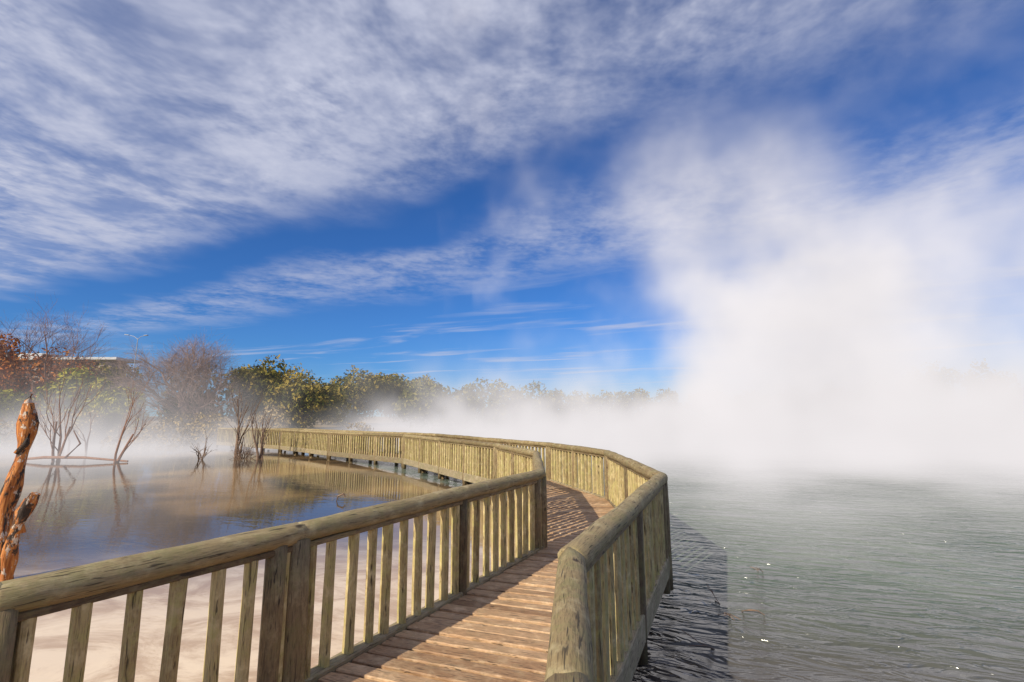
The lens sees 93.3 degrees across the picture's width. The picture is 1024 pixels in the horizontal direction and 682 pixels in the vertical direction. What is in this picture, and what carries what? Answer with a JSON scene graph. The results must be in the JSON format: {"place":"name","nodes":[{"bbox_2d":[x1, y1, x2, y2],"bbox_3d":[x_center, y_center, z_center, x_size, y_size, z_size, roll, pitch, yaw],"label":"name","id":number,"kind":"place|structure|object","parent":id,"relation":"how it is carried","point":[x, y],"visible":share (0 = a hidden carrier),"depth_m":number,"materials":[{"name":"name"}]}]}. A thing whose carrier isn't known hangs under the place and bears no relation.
{"place":"outdoors","nodes":[
{"label":"outdoors","id":0,"kind":"place"},
{"bbox_2d":[0,430,1023,681],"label":"lake water","id":1,"kind":"structure","parent":0,"point":[882,556],"depth_m":8.10,"materials":[{"name":"grey liquid"}]},
{"bbox_2d":[0,394,38,578],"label":"dead tree trunk","id":2,"kind":"object","parent":1,"relation":"in","point":[27,424],"visible":0.82,"depth_m":6.28,"materials":[{"name":"brown wood"}]},
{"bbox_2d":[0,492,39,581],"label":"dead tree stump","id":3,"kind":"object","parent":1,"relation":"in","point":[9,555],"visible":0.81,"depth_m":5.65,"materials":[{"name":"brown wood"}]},
{"bbox_2d":[56,415,70,451],"bbox_3d":[-27.350,5.602,29.221,0.737,2.684,1.456,0,-9,0],"label":"dead sapling","id":4,"kind":"object","parent":1,"relation":"in","point":[68,448],"visible":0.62,"depth_m":29.50,"materials":[{"name":"brown wood"}]},
{"bbox_2d":[36,365,106,461],"bbox_3d":[-21.698,3.503,23.166,2.422,4.952,2.293,-3,-9,16],"label":"dead shrub","id":5,"kind":"object","parent":1,"relation":"in","point":[52,443],"visible":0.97,"depth_m":23.02,"materials":[{"name":"red wood"}]},
{"bbox_2d":[27,430,127,461],"bbox_3d":[-20.655,4.927,22.705,5.729,1.448,0.223,-1,-9,5],"label":"fallen branch","id":6,"kind":"object","parent":1,"relation":"on","point":[67,456],"visible":0.9,"depth_m":22.62,"materials":[{"name":"brown wood"}]},
{"bbox_2d":[68,405,102,453],"bbox_3d":[-24.272,5.136,27.429,0.414,3.052,1.461,-4,-10,25],"label":"dead sapling","id":7,"kind":"object","parent":1,"relation":"in","point":[86,445],"visible":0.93,"depth_m":27.43,"materials":[{"name":"brown wood"}]},
{"bbox_2d":[115,408,132,450],"bbox_3d":[-24.517,5.679,30.408,0.593,2.911,1.213,4,-10,-21],"label":"dead sapling","id":8,"kind":"object","parent":1,"relation":"in","point":[121,427],"visible":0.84,"depth_m":30.44,"materials":[{"name":"brown wood"}]},
{"bbox_2d":[113,381,157,462],"bbox_3d":[-17.930,3.935,23.230,1.464,4.139,1.948,3,-10,-21],"label":"dead shrub","id":9,"kind":"object","parent":1,"relation":"in","point":[130,441],"visible":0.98,"depth_m":22.86,"materials":[{"name":"red wood"}]},
{"bbox_2d":[190,428,216,459],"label":"dead shrub","id":10,"kind":"object","parent":1,"relation":"in","point":[203,455],"visible":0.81,"depth_m":24.05,"materials":[{"name":"brown wood"}]},
{"bbox_2d":[229,440,255,459],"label":"dead shrub","id":11,"kind":"object","parent":1,"relation":"in","point":[241,453],"visible":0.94,"depth_m":24.51,"materials":[{"name":"brown plant"}]},
{"bbox_2d":[226,387,266,457],"bbox_3d":[-13.703,4.228,24.535,2.096,3.953,1.518,-3,-10,21],"label":"dead shrub","id":12,"kind":"object","parent":1,"relation":"in","point":[238,430],"visible":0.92,"depth_m":24.80,"materials":[{"name":"brown wood"}]},
{"bbox_2d":[251,405,276,458],"bbox_3d":[-12.706,4.760,24.710,1.186,2.951,2.562,4,-10,-25],"label":"dead shrub","id":13,"kind":"object","parent":1,"relation":"in","point":[258,456],"visible":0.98,"depth_m":24.44,"materials":[{"name":"brown wood"}]},
{"bbox_2d":[217,442,669,681],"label":"boardwalk","id":14,"kind":"structure","parent":1,"relation":"in","point":[493,626],"depth_m":3.86,"materials":[{"name":"brown wood"}]},
{"bbox_2d":[0,428,546,681],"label":"wooden railing","id":15,"kind":"object","parent":14,"relation":"on","point":[287,553],"visible":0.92,"depth_m":3.10,"materials":[{"name":"brown wood"}]},
{"bbox_2d":[240,427,673,681],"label":"wooden railing","id":16,"kind":"object","parent":14,"relation":"on","point":[610,565],"visible":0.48,"depth_m":3.50,"materials":[{"name":"brown wood"}]},
{"bbox_2d":[681,629,713,648],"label":"drowned branch","id":17,"kind":"object","parent":1,"relation":"in","point":[697,641],"visible":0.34,"depth_m":4.38,"materials":[{"name":"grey wood"}]},
{"bbox_2d":[706,583,764,619],"bbox_3d":[2.470,2.944,5.175,0.753,0.399,0.879,0,-9,0],"label":"drowned branch","id":18,"kind":"object","parent":1,"relation":"in","point":[729,614],"visible":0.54,"depth_m":5.11,"materials":[{"name":"brown wood"}]},
{"bbox_2d":[0,0,1023,417],"label":"sky","id":19,"kind":"structure","parent":0,"point":[685,197],"materials":[{"name":"blue"}]},
{"bbox_2d":[3,416,1023,447],"bbox_3d":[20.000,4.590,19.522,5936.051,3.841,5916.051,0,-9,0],"label":"ground","id":20,"kind":"structure","parent":0,"point":[384,424],"depth_m":77.31,"materials":[{"name":"white plant"}]},
{"bbox_2d":[0,333,29,396],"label":"autumn tree","id":21,"kind":"object","parent":20,"relation":"on","point":[15,345],"visible":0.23,"depth_m":39.52,"materials":[{"name":"red plant"}]},
{"bbox_2d":[0,389,34,430],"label":"green shrub","id":22,"kind":"object","parent":20,"relation":"on","point":[9,405],"visible":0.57,"depth_m":35.61,"materials":[{"name":"green plant"}]},
{"bbox_2d":[0,308,97,382],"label":"bare tree","id":23,"kind":"object","parent":20,"relation":"on","point":[32,345],"visible":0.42,"depth_m":41.84,"materials":[{"name":"brown plant"}]},
{"bbox_2d":[0,343,102,432],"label":"autumn tree","id":24,"kind":"object","parent":20,"relation":"on","point":[8,385],"visible":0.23,"depth_m":39.01,"materials":[{"name":"brown plant"}]},
{"bbox_2d":[0,293,124,433],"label":"bare tree","id":25,"kind":"object","parent":20,"relation":"on","point":[62,359],"visible":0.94,"depth_m":38.48,"materials":[{"name":"brown plant"}]},
{"bbox_2d":[20,361,125,387],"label":"walls","id":26,"kind":"structure","parent":20,"relation":"on","point":[108,363],"depth_m":72.39,"materials":[{"name":"white"}]},
{"bbox_2d":[19,353,139,362],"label":"roof","id":27,"kind":"structure","parent":26,"relation":"on","point":[103,358],"depth_m":71.53,"materials":[{"name":"metal"}]},
{"bbox_2d":[32,365,119,435],"bbox_3d":[-33.780,4.906,37.952,5.960,5.938,4.357,4,-10,-23],"label":"green shrub","id":28,"kind":"object","parent":20,"relation":"on","point":[71,381],"visible":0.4,"depth_m":37.05,"materials":[{"name":"green plant"}]},
{"bbox_2d":[69,386,149,440],"bbox_3d":[-30.011,5.517,36.096,5.074,4.348,4.213,4,-10,-26],"label":"green shrub","id":29,"kind":"object","parent":20,"relation":"on","point":[116,411],"visible":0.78,"depth_m":35.46,"materials":[{"name":"green plant"}]},
{"bbox_2d":[75,359,145,409],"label":"olive tree","id":30,"kind":"object","parent":20,"relation":"on","point":[109,371],"visible":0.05,"depth_m":45.90,"materials":[{"name":"green plant"}]},
{"bbox_2d":[124,334,148,377],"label":"street lamp","id":31,"kind":"object","parent":20,"relation":"on","point":[136,347],"visible":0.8,"depth_m":50.58,"materials":[{"name":"metal"}]},
{"bbox_2d":[92,328,248,439],"bbox_3d":[-26.567,3.860,38.050,11.738,10.461,9.932,-6,-11,33],"label":"bare tree","id":32,"kind":"object","parent":20,"relation":"on","point":[187,374],"visible":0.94,"depth_m":38.48,"materials":[{"name":"brown plant"}]},
{"bbox_2d":[0,403,373,449],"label":"shoreline reeds","id":33,"kind":"object","parent":20,"relation":"on","point":[9,436],"visible":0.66,"depth_m":34.10,"materials":[{"name":"white plant"}]},
{"bbox_2d":[222,354,305,427],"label":"olive tree","id":34,"kind":"object","parent":20,"relation":"on","point":[256,384],"visible":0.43,"depth_m":42.64,"materials":[{"name":"green plant"}]},
{"bbox_2d":[260,369,351,427],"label":"olive tree","id":35,"kind":"object","parent":20,"relation":"on","point":[309,400],"visible":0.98,"depth_m":40.65,"materials":[{"name":"green plant"}]},
{"bbox_2d":[318,365,394,425],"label":"olive tree","id":36,"kind":"object","parent":20,"relation":"on","point":[364,392],"visible":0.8,"depth_m":55.60,"materials":[{"name":"green plant"}]},
{"bbox_2d":[371,372,441,425],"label":"olive tree","id":37,"kind":"object","parent":20,"relation":"on","point":[387,408],"visible":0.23,"depth_m":62.00,"materials":[{"name":"green plant"}]},
{"bbox_2d":[156,358,1023,434],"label":"distant trees","id":38,"kind":"object","parent":20,"relation":"on","point":[517,409],"visible":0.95,"depth_m":82.43,"materials":[{"name":"white plant"}]}
]}

